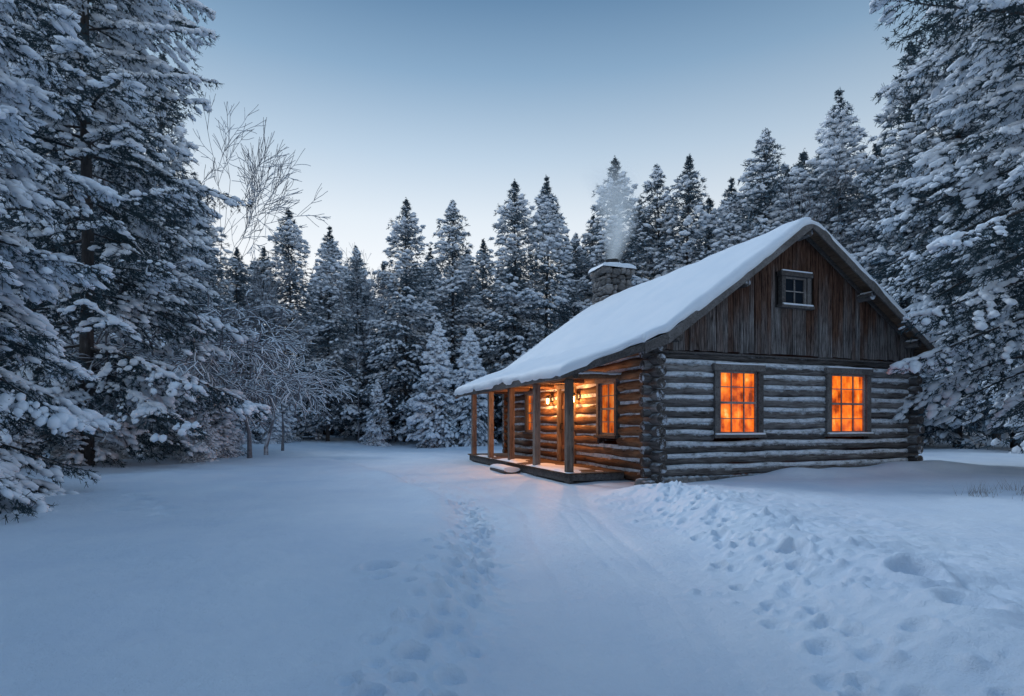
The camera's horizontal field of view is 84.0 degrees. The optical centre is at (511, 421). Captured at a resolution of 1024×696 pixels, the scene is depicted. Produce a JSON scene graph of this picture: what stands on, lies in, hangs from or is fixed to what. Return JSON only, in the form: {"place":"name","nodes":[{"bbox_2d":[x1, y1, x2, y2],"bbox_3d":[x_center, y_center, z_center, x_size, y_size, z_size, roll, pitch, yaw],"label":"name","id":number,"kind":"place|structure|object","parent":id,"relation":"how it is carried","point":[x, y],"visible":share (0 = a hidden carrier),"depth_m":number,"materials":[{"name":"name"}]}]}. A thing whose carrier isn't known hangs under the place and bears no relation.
{"place":"outdoors","nodes":[
{"label":"outdoors","id":0,"kind":"place"},
{"bbox_2d":[0,433,1023,695],"bbox_3d":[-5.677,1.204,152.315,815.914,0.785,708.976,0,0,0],"label":"ground","id":1,"kind":"structure","parent":0,"point":[270,573],"depth_m":4.77,"materials":[{"name":"white snow"}]},
{"bbox_2d":[0,408,50,467],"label":"fir sapling","id":2,"kind":"object","parent":1,"relation":"on","point":[17,441],"visible":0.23,"depth_m":13.93,"materials":[{"name":"green plant"}]},
{"bbox_2d":[0,21,68,430],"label":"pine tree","id":3,"kind":"object","parent":1,"relation":"on","point":[40,155],"depth_m":27.91,"materials":[{"name":"green plant"}]},
{"bbox_2d":[0,25,78,387],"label":"pine tree","id":4,"kind":"object","parent":1,"relation":"on","point":[72,318],"visible":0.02,"depth_m":21.08,"materials":[{"name":"green plant"}]},
{"bbox_2d":[0,0,126,524],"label":"pine tree","id":5,"kind":"object","parent":1,"relation":"on","point":[39,274],"visible":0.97,"depth_m":9.02,"materials":[{"name":"white plant"}]},
{"bbox_2d":[45,428,89,465],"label":"fir sapling","id":6,"kind":"object","parent":1,"relation":"on","point":[71,447],"visible":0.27,"depth_m":14.86,"materials":[{"name":"green plant"}]},
{"bbox_2d":[0,8,135,444],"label":"pine tree","id":7,"kind":"object","parent":1,"relation":"on","point":[73,235],"visible":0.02,"depth_m":24.01,"materials":[{"name":"green plant"}]},
{"bbox_2d":[41,18,134,415],"bbox_3d":[-25.122,-11.273,33.633,9.148,26.088,8.933,0,0,22],"label":"pine tree","id":8,"kind":"object","parent":1,"relation":"on","point":[100,41],"visible":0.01,"depth_m":33.65,"materials":[{"name":"green plant"}]},
{"bbox_2d":[94,428,120,462],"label":"fir sapling","id":9,"kind":"object","parent":1,"relation":"on","point":[104,445],"visible":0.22,"depth_m":16.39,"materials":[{"name":"green plant"}]},
{"bbox_2d":[109,412,141,458],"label":"fir sapling","id":10,"kind":"object","parent":1,"relation":"on","point":[123,454],"visible":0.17,"depth_m":17.86,"materials":[{"name":"green plant"}]},
{"bbox_2d":[58,61,199,428],"bbox_3d":[-17.654,-8.133,25.754,6.802,19.398,6.642,0,0,9],"label":"pine tree","id":11,"kind":"object","parent":1,"relation":"on","point":[161,243],"visible":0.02,"depth_m":25.71,"materials":[{"name":"green plant"}]},
{"bbox_2d":[0,0,272,467],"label":"pine tree","id":12,"kind":"object","parent":1,"relation":"on","point":[142,23],"visible":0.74,"depth_m":15.25,"materials":[{"name":"green plant"}]},
{"bbox_2d":[129,387,174,456],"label":"fir sapling","id":13,"kind":"object","parent":1,"relation":"on","point":[156,450],"visible":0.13,"depth_m":19.66,"materials":[{"name":"green plant"}]},
{"bbox_2d":[97,51,230,408],"bbox_3d":[-17.644,-8.736,29.159,7.806,20.563,7.378,0,0,24],"label":"pine tree","id":14,"kind":"object","parent":1,"relation":"on","point":[179,130],"visible":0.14,"depth_m":29.14,"materials":[{"name":"green plant"}]},
{"bbox_2d":[2,242,334,458],"bbox_3d":[-10.088,-1.725,17.580,6.613,6.314,9.157,0,0,62],"label":"birch tree","id":15,"kind":"object","parent":1,"relation":"on","point":[205,369],"visible":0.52,"depth_m":17.71,"materials":[{"name":"grey plant"}]},
{"bbox_2d":[141,173,234,420],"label":"pine tree","id":16,"kind":"object","parent":1,"relation":"on","point":[179,269],"visible":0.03,"depth_m":35.86,"materials":[{"name":"green plant"}]},
{"bbox_2d":[159,354,218,455],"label":"fir sapling","id":17,"kind":"object","parent":1,"relation":"on","point":[165,454],"visible":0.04,"depth_m":20.62,"materials":[{"name":"green plant"}]},
{"bbox_2d":[63,267,315,457],"bbox_3d":[-10.638,-1.669,19.203,6.387,6.160,7.070,0,0,6],"label":"birch tree","id":18,"kind":"object","parent":1,"relation":"on","point":[247,428],"visible":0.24,"depth_m":18.84,"materials":[{"name":"grey plant"}]},
{"bbox_2d":[168,395,221,459],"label":"fir sapling","id":19,"kind":"object","parent":1,"relation":"on","point":[182,455],"visible":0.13,"depth_m":18.23,"materials":[{"name":"green plant"}]},
{"bbox_2d":[179,411,220,462],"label":"fir sapling","id":20,"kind":"object","parent":1,"relation":"on","point":[207,456],"visible":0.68,"depth_m":17.09,"materials":[{"name":"white plant"}]},
{"bbox_2d":[172,195,249,373],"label":"pine tree","id":21,"kind":"object","parent":1,"relation":"on","point":[213,233],"visible":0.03,"depth_m":49.04,"materials":[{"name":"green plant"}]},
{"bbox_2d":[177,225,252,421],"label":"pine tree","id":22,"kind":"object","parent":1,"relation":"on","point":[216,260],"visible":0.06,"depth_m":37.16,"materials":[{"name":"green plant"}]},
{"bbox_2d":[204,372,246,457],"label":"fir sapling","id":23,"kind":"object","parent":1,"relation":"on","point":[224,437],"visible":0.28,"depth_m":19.88,"materials":[{"name":"white plant"}]},
{"bbox_2d":[134,93,330,361],"bbox_3d":[-15.634,-7.806,30.601,12.360,18.886,7.842,0,0,2],"label":"birch tree","id":24,"kind":"object","parent":1,"relation":"on","point":[253,191],"visible":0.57,"depth_m":30.11,"materials":[{"name":"brown plant"}]},
{"bbox_2d":[222,411,246,455],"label":"fir sapling","id":25,"kind":"object","parent":1,"relation":"on","point":[241,440],"visible":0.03,"depth_m":22.13,"materials":[{"name":"green plant"}]},
{"bbox_2d":[221,272,260,372],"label":"pine tree","id":26,"kind":"object","parent":1,"relation":"on","point":[243,296],"visible":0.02,"depth_m":46.79,"materials":[{"name":"green plant"}]},
{"bbox_2d":[217,246,273,435],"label":"pine tree","id":27,"kind":"object","parent":1,"relation":"on","point":[236,291],"visible":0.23,"depth_m":39.80,"materials":[{"name":"green plant"}]},
{"bbox_2d":[234,398,258,443],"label":"young spruce","id":28,"kind":"object","parent":1,"relation":"on","point":[245,435],"visible":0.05,"depth_m":32.88,"materials":[{"name":"green plant"}]},
{"bbox_2d":[234,259,273,325],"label":"pine tree","id":29,"kind":"object","parent":1,"relation":"on","point":[248,269],"visible":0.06,"depth_m":52.57,"materials":[{"name":"green plant"}]},
{"bbox_2d":[235,247,287,436],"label":"pine tree","id":30,"kind":"object","parent":1,"relation":"on","point":[261,266],"visible":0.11,"depth_m":40.70,"materials":[{"name":"green plant"}]},
{"bbox_2d":[203,319,326,450],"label":"birch tree","id":31,"kind":"object","parent":1,"relation":"on","point":[282,422],"visible":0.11,"depth_m":27.18,"materials":[{"name":"grey plant"}]},
{"bbox_2d":[180,313,356,454],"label":"birch tree","id":32,"kind":"object","parent":1,"relation":"on","point":[314,399],"visible":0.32,"depth_m":23.48,"materials":[{"name":"grey plant"}]},
{"bbox_2d":[254,388,284,443],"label":"young spruce","id":33,"kind":"object","parent":1,"relation":"on","point":[263,433],"visible":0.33,"depth_m":33.77,"materials":[{"name":"green plant"}]},
{"bbox_2d":[232,244,319,411],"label":"tree","id":34,"kind":"object","parent":1,"relation":"on","point":[271,292],"visible":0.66,"depth_m":36.31,"materials":[{"name":"grey plant"}]},
{"bbox_2d":[269,379,300,442],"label":"young spruce","id":35,"kind":"object","parent":1,"relation":"on","point":[288,418],"visible":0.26,"depth_m":35.81,"materials":[{"name":"green plant"}]},
{"bbox_2d":[245,209,339,440],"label":"pine tree","id":36,"kind":"object","parent":1,"relation":"on","point":[297,285],"visible":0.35,"depth_m":39.35,"materials":[{"name":"green plant"}]},
{"bbox_2d":[293,272,344,433],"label":"pine tree","id":37,"kind":"object","parent":1,"relation":"on","point":[321,331],"visible":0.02,"depth_m":48.93,"materials":[{"name":"green plant"}]},
{"bbox_2d":[292,225,369,440],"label":"pine tree","id":38,"kind":"object","parent":1,"relation":"on","point":[329,252],"visible":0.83,"depth_m":38.66,"materials":[{"name":"green plant"}]},
{"bbox_2d":[305,243,413,442],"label":"birch tree","id":39,"kind":"object","parent":1,"relation":"on","point":[366,311],"visible":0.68,"depth_m":38.05,"materials":[{"name":"grey plant"}]},
{"bbox_2d":[325,245,394,439],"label":"pine tree","id":40,"kind":"object","parent":1,"relation":"on","point":[354,363],"visible":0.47,"depth_m":41.61,"materials":[{"name":"green plant"}]},
{"bbox_2d":[326,279,393,435],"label":"pine tree","id":41,"kind":"object","parent":1,"relation":"on","point":[365,347],"visible":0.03,"depth_m":46.09,"materials":[{"name":"green plant"}]},
{"bbox_2d":[342,256,377,360],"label":"pine tree","id":42,"kind":"object","parent":1,"relation":"on","point":[361,261],"visible":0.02,"depth_m":55.35,"materials":[{"name":"green plant"}]},
{"bbox_2d":[359,382,391,446],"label":"young spruce","id":43,"kind":"object","parent":1,"relation":"on","point":[371,436],"visible":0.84,"depth_m":36.74,"materials":[{"name":"white plant"}]},
{"bbox_2d":[359,261,407,437],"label":"pine tree","id":44,"kind":"object","parent":1,"relation":"on","point":[379,317],"visible":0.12,"depth_m":43.61,"materials":[{"name":"green plant"}]},
{"bbox_2d":[350,197,453,443],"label":"pine tree","id":45,"kind":"object","parent":1,"relation":"on","point":[384,377],"visible":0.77,"depth_m":38.25,"materials":[{"name":"green plant"}]},
{"bbox_2d":[393,261,422,436],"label":"pine tree","id":46,"kind":"object","parent":1,"relation":"on","point":[409,315],"visible":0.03,"depth_m":48.76,"materials":[{"name":"green plant"}]},
{"bbox_2d":[395,248,449,419],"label":"pine tree","id":47,"kind":"object","parent":1,"relation":"on","point":[424,270],"visible":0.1,"depth_m":42.79,"materials":[{"name":"green plant"}]},
{"bbox_2d":[405,322,461,447],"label":"young spruce","id":48,"kind":"object","parent":1,"relation":"on","point":[433,427],"visible":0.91,"depth_m":34.46,"materials":[{"name":"white plant"}]},
{"bbox_2d":[402,199,502,437],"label":"pine tree","id":49,"kind":"object","parent":1,"relation":"on","point":[456,281],"visible":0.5,"depth_m":39.65,"materials":[{"name":"green plant"}]},
{"bbox_2d":[443,328,497,446],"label":"young spruce","id":50,"kind":"object","parent":1,"relation":"on","point":[469,360],"visible":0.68,"depth_m":34.62,"materials":[{"name":"white plant"}]},
{"bbox_2d":[444,249,497,430],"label":"pine tree","id":51,"kind":"object","parent":1,"relation":"on","point":[469,264],"visible":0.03,"depth_m":45.68,"materials":[{"name":"green plant"}]},
{"bbox_2d":[454,239,511,432],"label":"pine tree","id":52,"kind":"object","parent":1,"relation":"on","point":[484,302],"visible":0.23,"depth_m":41.64,"materials":[{"name":"green plant"}]},
{"bbox_2d":[467,179,555,441],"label":"pine tree","id":53,"kind":"object","parent":1,"relation":"on","point":[514,215],"visible":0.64,"depth_m":39.25,"materials":[{"name":"green plant"}]},
{"bbox_2d":[38,373,984,435],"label":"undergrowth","id":54,"kind":"object","parent":1,"relation":"on","point":[332,433],"visible":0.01,"depth_m":46.87,"materials":[{"name":"white plant"}]},
{"bbox_2d":[493,275,539,398],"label":"pine tree","id":55,"kind":"object","parent":1,"relation":"on","point":[510,314],"depth_m":48.50,"materials":[{"name":"green plant"}]},
{"bbox_2d":[499,176,584,414],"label":"pine tree","id":56,"kind":"object","parent":1,"relation":"on","point":[549,232],"visible":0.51,"depth_m":39.58,"materials":[{"name":"green plant"}]},
{"bbox_2d":[544,234,588,325],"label":"pine tree","id":57,"kind":"object","parent":1,"relation":"on","point":[562,271],"visible":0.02,"depth_m":47.28,"materials":[{"name":"green plant"}]},
{"bbox_2d":[550,232,592,325],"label":"pine tree","id":58,"kind":"object","parent":1,"relation":"on","point":[575,243],"visible":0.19,"depth_m":42.56,"materials":[{"name":"green plant"}]},
{"bbox_2d":[565,214,606,321],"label":"pine tree","id":59,"kind":"object","parent":1,"relation":"on","point":[585,242],"visible":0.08,"depth_m":43.58,"materials":[{"name":"green plant"}]},
{"bbox_2d":[567,155,654,312],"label":"pine tree","id":60,"kind":"object","parent":1,"relation":"on","point":[615,198],"visible":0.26,"depth_m":40.34,"materials":[{"name":"green plant"}]},
{"bbox_2d":[622,199,657,278],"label":"pine tree","id":61,"kind":"object","parent":1,"relation":"on","point":[648,269],"visible":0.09,"depth_m":42.49,"materials":[{"name":"green plant"}]},
{"bbox_2d":[629,164,689,284],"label":"pine tree","id":62,"kind":"object","parent":1,"relation":"on","point":[656,175],"visible":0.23,"depth_m":41.59,"materials":[{"name":"green plant"}]},
{"bbox_2d":[652,154,720,277],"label":"pine tree","id":63,"kind":"object","parent":1,"relation":"on","point":[692,233],"visible":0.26,"depth_m":39.59,"materials":[{"name":"green plant"}]},
{"bbox_2d":[454,217,938,484],"bbox_3d":[4.676,-2.440,18.413,11.014,8.220,10.826,0,0,-20],"label":"log cabin","id":64,"kind":"object","parent":1,"relation":"on","point":[773,350],"visible":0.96,"depth_m":14.17,"materials":[{"name":"wood"}]},
{"bbox_2d":[522,390,532,433],"bbox_3d":[0.670,-0.315,19.446,0.260,1.470,1.080,0,0,-20],"label":"window","id":65,"kind":"structure","parent":64,"relation":"in","point":[528,396],"depth_m":19.72,"materials":[{"name":"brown wood"}]},
{"bbox_2d":[556,384,576,462],"bbox_3d":[1.667,0.040,16.828,0.260,2.280,1.160,0,0,-20],"label":"door","id":66,"kind":"structure","parent":64,"relation":"in","point":[560,394],"depth_m":17.20,"materials":[{"name":"brown wood"}]},
{"bbox_2d":[593,379,620,438],"bbox_3d":[2.460,-0.345,14.542,0.260,1.530,1.120,0,0,-20],"label":"window","id":67,"kind":"structure","parent":64,"relation":"in","point":[607,426],"depth_m":14.58,"materials":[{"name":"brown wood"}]},
{"bbox_2d":[711,362,766,437],"bbox_3d":[5.370,-0.505,13.524,1.530,1.770,0.268,0,0,-20],"label":"window","id":68,"kind":"structure","parent":64,"relation":"in","point":[738,405],"depth_m":13.54,"materials":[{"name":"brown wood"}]},
{"bbox_2d":[777,269,814,309],"bbox_3d":[6.976,-3.245,14.038,1.040,0.930,0.273,0,0,-20],"label":"window","id":69,"kind":"structure","parent":64,"relation":"in","point":[794,287],"depth_m":14.03,"materials":[{"name":"grey wood"}]},
{"bbox_2d":[822,366,874,436],"bbox_3d":[8.691,-0.517,14.735,1.640,1.793,0.270,0,0,-20],"label":"window","id":70,"kind":"structure","parent":64,"relation":"in","point":[847,413],"depth_m":14.75,"materials":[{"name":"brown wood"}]},
{"bbox_2d":[685,195,729,259],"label":"pine tree","id":71,"kind":"object","parent":1,"relation":"on","point":[710,204],"visible":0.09,"depth_m":42.54,"materials":[{"name":"green plant"}]},
{"bbox_2d":[704,176,755,256],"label":"pine tree","id":72,"kind":"object","parent":1,"relation":"on","point":[728,205],"visible":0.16,"depth_m":38.65,"materials":[{"name":"green plant"}]},
{"bbox_2d":[718,127,806,248],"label":"pine tree","id":73,"kind":"object","parent":1,"relation":"on","point":[765,142],"visible":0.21,"depth_m":37.53,"materials":[{"name":"green plant"}]},
{"bbox_2d":[743,160,782,221],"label":"pine tree","id":74,"kind":"object","parent":1,"relation":"on","point":[757,188],"visible":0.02,"depth_m":51.28,"materials":[{"name":"green plant"}]},
{"bbox_2d":[771,168,802,223],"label":"pine tree","id":75,"kind":"object","parent":1,"relation":"on","point":[786,172],"visible":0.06,"depth_m":40.63,"materials":[{"name":"green plant"}]},
{"bbox_2d":[785,148,848,249],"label":"pine tree","id":76,"kind":"object","parent":1,"relation":"on","point":[801,177],"visible":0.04,"depth_m":39.68,"materials":[{"name":"green plant"}]},
{"bbox_2d":[793,146,861,235],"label":"pine tree","id":77,"kind":"object","parent":1,"relation":"on","point":[817,183],"visible":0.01,"depth_m":46.76,"materials":[{"name":"green plant"}]},
{"bbox_2d":[765,142,902,253],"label":"tree","id":78,"kind":"object","parent":1,"relation":"on","point":[813,204],"visible":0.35,"depth_m":35.88,"materials":[{"name":"white plant"}]},
{"bbox_2d":[810,158,857,235],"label":"pine tree","id":79,"kind":"object","parent":1,"relation":"on","point":[826,198],"visible":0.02,"depth_m":40.59,"materials":[{"name":"green plant"}]},
{"bbox_2d":[793,88,889,273],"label":"pine tree","id":80,"kind":"object","parent":1,"relation":"on","point":[838,135],"visible":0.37,"depth_m":36.48,"materials":[{"name":"green plant"}]},
{"bbox_2d":[846,139,931,441],"bbox_3d":[23.159,-7.985,35.880,7.564,19.987,8.260,0,0,36],"label":"pine tree","id":81,"kind":"object","parent":1,"relation":"on","point":[867,211],"visible":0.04,"depth_m":35.83,"materials":[{"name":"green plant"}]},
{"bbox_2d":[849,40,1004,448],"bbox_3d":[21.781,-9.364,30.776,9.512,23.018,8.711,0,0,41],"label":"pine tree","id":82,"kind":"object","parent":1,"relation":"on","point":[906,134],"visible":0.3,"depth_m":30.33,"materials":[{"name":"green plant"}]},
{"bbox_2d":[858,0,1023,429],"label":"pine tree","id":83,"kind":"object","parent":1,"relation":"on","point":[976,242],"visible":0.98,"depth_m":14.75,"materials":[{"name":"white plant"}]},
{"bbox_2d":[867,0,1023,446],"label":"pine tree","id":84,"kind":"object","parent":1,"relation":"on","point":[946,131],"visible":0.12,"depth_m":29.43,"materials":[{"name":"green plant"}]},
{"bbox_2d":[915,211,991,436],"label":"pine tree","id":85,"kind":"object","parent":1,"relation":"on","point":[965,430],"depth_m":42.56,"materials":[{"name":"green plant"}]},
{"bbox_2d":[920,14,1023,449],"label":"pine tree","id":86,"kind":"object","parent":1,"relation":"on","point":[1019,159],"visible":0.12,"depth_m":25.76,"materials":[{"name":"green plant"}]},
{"bbox_2d":[924,5,1023,447],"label":"pine tree","id":87,"kind":"object","parent":1,"relation":"on","point":[1012,443],"depth_m":28.87,"materials":[{"name":"green plant"}]},
{"bbox_2d":[947,89,1001,439],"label":"pine tree","id":88,"kind":"object","parent":1,"relation":"on","point":[947,292],"depth_m":36.76,"materials":[{"name":"green plant"}]},
{"bbox_2d":[967,98,1023,453],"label":"pine tree","id":89,"kind":"object","parent":1,"relation":"on","point":[1015,449],"visible":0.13,"depth_m":23.10,"materials":[{"name":"green plant"}]},
{"bbox_2d":[38,0,991,371],"label":"sky","id":90,"kind":"structure","parent":0,"point":[431,104],"materials":[{"name":"blue"}]},
{"bbox_2d":[242,443,838,695],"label":"path","id":91,"kind":"structure","parent":0,"point":[597,596],"depth_m":4.55,"materials":[{"name":"white snow"}]},
{"bbox_2d":[953,479,1023,498],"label":"dry grass","id":92,"kind":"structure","parent":0,"point":[992,489],"depth_m":9.44,"materials":[{"name":"brown"}]}
]}

